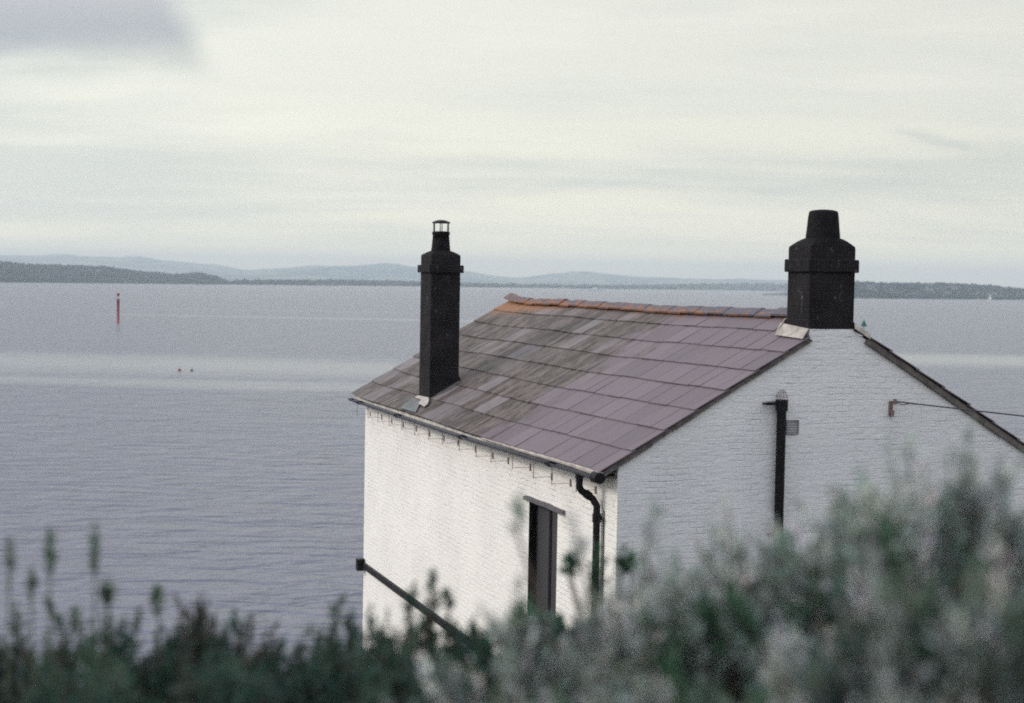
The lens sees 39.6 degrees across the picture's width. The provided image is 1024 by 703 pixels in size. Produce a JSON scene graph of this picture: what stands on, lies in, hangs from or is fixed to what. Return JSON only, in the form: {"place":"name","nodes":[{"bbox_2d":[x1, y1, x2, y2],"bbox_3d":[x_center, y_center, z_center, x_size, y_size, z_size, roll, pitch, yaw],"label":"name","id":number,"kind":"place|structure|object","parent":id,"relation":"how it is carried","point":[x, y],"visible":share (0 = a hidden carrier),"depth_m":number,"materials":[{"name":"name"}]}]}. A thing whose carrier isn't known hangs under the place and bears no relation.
{"place":"outdoors","nodes":[
{"label":"outdoors","id":0,"kind":"place"},
{"bbox_2d":[0,262,233,284],"bbox_3d":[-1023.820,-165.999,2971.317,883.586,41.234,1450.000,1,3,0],"label":"headland","id":1,"kind":"structure","parent":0,"point":[65,276],"depth_m":2693.38,"materials":[{"name":"green plant"}]},
{"bbox_2d":[0,261,231,284],"bbox_3d":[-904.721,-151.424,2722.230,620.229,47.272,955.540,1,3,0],"label":"woods","id":2,"kind":"object","parent":1,"relation":"on","point":[20,273],"visible":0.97,"depth_m":2748.21,"materials":[{"name":"plant"}]},
{"bbox_2d":[0,254,244,273],"bbox_3d":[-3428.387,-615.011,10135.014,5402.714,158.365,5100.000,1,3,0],"label":"hills","id":3,"kind":"structure","parent":0,"point":[137,263],"depth_m":8856.44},
{"bbox_2d":[209,263,598,285],"bbox_3d":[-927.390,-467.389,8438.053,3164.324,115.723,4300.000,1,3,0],"label":"hills","id":4,"kind":"structure","parent":0,"point":[386,271],"depth_m":7030.00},
{"bbox_2d":[234,282,787,291],"bbox_3d":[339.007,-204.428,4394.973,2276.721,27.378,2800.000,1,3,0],"label":"shore","id":5,"kind":"structure","parent":0,"point":[715,287],"depth_m":4601.72,"materials":[{"name":"grey"}]},
{"bbox_2d":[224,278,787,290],"bbox_3d":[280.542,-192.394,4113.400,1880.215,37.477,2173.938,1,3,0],"label":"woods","id":6,"kind":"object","parent":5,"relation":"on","point":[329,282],"visible":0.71,"depth_m":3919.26,"materials":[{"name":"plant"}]},
{"bbox_2d":[0,282,1023,684],"bbox_3d":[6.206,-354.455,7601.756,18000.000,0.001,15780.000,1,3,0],"label":"sea","id":7,"kind":"structure","parent":0,"point":[228,474],"depth_m":148.61,"materials":[{"name":"liquid"}]},
{"bbox_2d":[116,293,119,322],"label":"channel marker","id":8,"kind":"object","parent":7,"relation":"in","point":[118,300],"visible":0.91,"depth_m":446.64,"materials":[{"name":"red metal"}]},
{"bbox_2d":[588,286,603,290],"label":"motor boat","id":9,"kind":"object","parent":7,"relation":"on","point":[595,289],"visible":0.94,"depth_m":2994.42,"materials":[{"name":"white plastic"}]},
{"bbox_2d":[0,0,1023,286],"label":"sky","id":10,"kind":"structure","parent":0,"point":[695,139],"materials":[{"name":"white"}]},
{"bbox_2d":[313,285,783,291],"bbox_3d":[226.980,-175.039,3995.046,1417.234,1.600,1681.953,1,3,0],"label":"mudflat","id":11,"kind":"structure","parent":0,"point":[509,288],"depth_m":3342.32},
{"bbox_2d":[514,271,1023,288],"bbox_3d":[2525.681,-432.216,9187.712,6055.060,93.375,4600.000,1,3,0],"label":"hills","id":12,"kind":"structure","parent":0,"point":[581,277],"depth_m":7932.61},
{"bbox_2d":[609,485,1017,702],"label":"silver shrub","id":13,"kind":"object","parent":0,"point":[802,586],"visible":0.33,"depth_m":2.29,"materials":[{"name":"green plant"}]},
{"bbox_2d":[762,280,1023,299],"bbox_3d":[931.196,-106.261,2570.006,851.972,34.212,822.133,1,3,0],"label":"woods","id":14,"kind":"object","parent":0,"point":[910,287],"visible":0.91,"depth_m":2405.00,"materials":[{"name":"plant"}]},
{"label":"ground","id":15,"kind":"structure","parent":0,"visible":0},
{"bbox_2d":[2,535,16,702],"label":"flower stalk","id":16,"kind":"object","parent":15,"relation":"on","point":[10,563],"visible":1,"depth_m":2.78,"materials":[{"name":"green plant"}]},
{"bbox_2d":[23,567,38,693],"bbox_3d":[-0.973,1.113,2.860,0.053,1.373,0.045,1,3,0],"label":"flower stalk","id":17,"kind":"object","parent":15,"relation":"on","point":[32,584],"visible":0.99,"depth_m":2.83,"materials":[{"name":"green plant"}]},
{"bbox_2d":[41,526,57,684],"bbox_3d":[-0.911,1.069,2.810,0.045,1.462,0.046,-1,3,-34],"label":"flower stalk","id":18,"kind":"object","parent":15,"relation":"on","point":[48,554],"visible":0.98,"depth_m":2.78,"materials":[{"name":"green plant"}]},
{"bbox_2d":[67,604,81,702],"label":"flower stalk","id":19,"kind":"object","parent":15,"relation":"on","point":[74,626],"visible":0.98,"depth_m":2.73,"materials":[{"name":"green plant"}]},
{"bbox_2d":[27,633,141,702],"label":"green shrub","id":20,"kind":"object","parent":15,"relation":"on","point":[55,693],"visible":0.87,"depth_m":2.41,"materials":[{"name":"green plant"}]},
{"bbox_2d":[0,596,184,702],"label":"green shrub","id":21,"kind":"object","parent":15,"relation":"on","point":[62,655],"visible":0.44,"depth_m":2.94,"materials":[{"name":"green plant"}]},
{"bbox_2d":[85,520,106,689],"bbox_3d":[-0.835,1.071,2.854,0.052,1.479,0.051,1,3,0],"label":"flower stalk","id":22,"kind":"object","parent":15,"relation":"on","point":[93,564],"visible":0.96,"depth_m":2.83,"materials":[{"name":"green plant"}]},
{"bbox_2d":[98,577,117,662],"bbox_3d":[-0.795,1.125,2.816,0.056,1.369,0.059,1,3,0],"label":"flower stalk","id":23,"kind":"object","parent":15,"relation":"on","point":[106,592],"visible":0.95,"depth_m":2.78,"materials":[{"name":"green plant"}]},
{"bbox_2d":[0,614,286,702],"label":"green shrub","id":24,"kind":"object","parent":15,"relation":"on","point":[146,673],"visible":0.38,"depth_m":2.88,"materials":[{"name":"green plant"}]},
{"bbox_2d":[148,582,165,676],"bbox_3d":[-0.723,1.141,2.912,0.059,1.348,0.050,2,3,11],"label":"flower stalk","id":25,"kind":"object","parent":15,"relation":"on","point":[157,593],"visible":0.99,"depth_m":2.88,"materials":[{"name":"green plant"}]},
{"bbox_2d":[74,648,357,702],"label":"green shrub","id":26,"kind":"object","parent":15,"relation":"on","point":[227,688],"visible":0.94,"depth_m":2.23,"materials":[{"name":"green plant"}]},
{"bbox_2d":[127,591,325,702],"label":"green shrub","id":27,"kind":"object","parent":15,"relation":"on","point":[274,658],"visible":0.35,"depth_m":3.07,"materials":[{"name":"green plant"}]},
{"bbox_2d":[240,627,387,702],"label":"green shrub","id":28,"kind":"object","parent":15,"relation":"on","point":[315,649],"visible":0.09,"depth_m":3.26,"materials":[{"name":"green plant"}]},
{"bbox_2d":[214,628,507,702],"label":"green shrub","id":29,"kind":"object","parent":15,"relation":"on","point":[372,693],"visible":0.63,"depth_m":2.39,"materials":[{"name":"green plant"}]},
{"bbox_2d":[275,592,453,702],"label":"green shrub","id":30,"kind":"object","parent":15,"relation":"on","point":[335,673],"visible":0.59,"depth_m":2.97,"materials":[{"name":"green plant"}]},
{"bbox_2d":[403,645,446,702],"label":"green shrub","id":31,"kind":"object","parent":15,"relation":"on","point":[417,697],"visible":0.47,"depth_m":2.37,"materials":[{"name":"green plant"}]},
{"bbox_2d":[344,567,509,702],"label":"green shrub","id":32,"kind":"object","parent":15,"relation":"on","point":[430,639],"visible":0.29,"depth_m":3.13,"materials":[{"name":"green plant"}]},
{"bbox_2d":[401,635,578,702],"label":"green shrub","id":33,"kind":"object","parent":15,"relation":"on","point":[486,676],"visible":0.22,"depth_m":3.00,"materials":[{"name":"green plant"}]},
{"bbox_2d":[382,492,693,702],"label":"silver shrub","id":34,"kind":"object","parent":15,"relation":"on","point":[520,658],"visible":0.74,"depth_m":2.25,"materials":[{"name":"green plant"}]},
{"bbox_2d":[522,541,636,675],"bbox_3d":[0.193,1.090,3.439,0.419,1.272,0.311,3,3,34],"label":"green shrub","id":35,"kind":"object","parent":15,"relation":"on","point":[559,625],"visible":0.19,"depth_m":3.42,"materials":[{"name":"green plant"}]},
{"bbox_2d":[487,679,769,702],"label":"silver shrub","id":36,"kind":"object","parent":15,"relation":"on","point":[762,694],"visible":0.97,"depth_m":1.73,"materials":[{"name":"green plant"}]},
{"bbox_2d":[490,494,835,702],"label":"silver shrub","id":37,"kind":"object","parent":15,"relation":"on","point":[664,650],"visible":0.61,"depth_m":2.24,"materials":[{"name":"green plant"}]},
{"bbox_2d":[348,209,1023,701],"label":"cottage","id":38,"kind":"structure","parent":15,"relation":"on","point":[606,421],"depth_m":20.25,"materials":[{"name":"paint"}]},
{"bbox_2d":[523,495,564,625],"bbox_3d":[0.491,3.086,20.489,0.300,1.889,1.600,0,3,-21],"label":"window","id":39,"kind":"structure","parent":38,"relation":"in","point":[543,516],"depth_m":20.70,"materials":[{"name":"black glass"}]},
{"bbox_2d":[896,401,1023,416],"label":"overhead cable","id":40,"kind":"object","parent":38,"relation":"attached to","point":[957,408],"visible":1,"depth_m":19.40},
{"bbox_2d":[690,583,878,702],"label":"silver shrub","id":41,"kind":"object","parent":15,"relation":"on","point":[848,687],"visible":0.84,"depth_m":1.63,"materials":[{"name":"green plant"}]},
{"bbox_2d":[658,419,1023,702],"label":"silver shrub","id":42,"kind":"object","parent":15,"relation":"on","point":[944,539],"visible":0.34,"depth_m":2.27,"materials":[{"name":"green plant"}]},
{"bbox_2d":[759,538,1023,702],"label":"silver shrub","id":43,"kind":"object","parent":15,"relation":"on","point":[972,652],"visible":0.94,"depth_m":1.60,"materials":[{"name":"green plant"}]}
]}

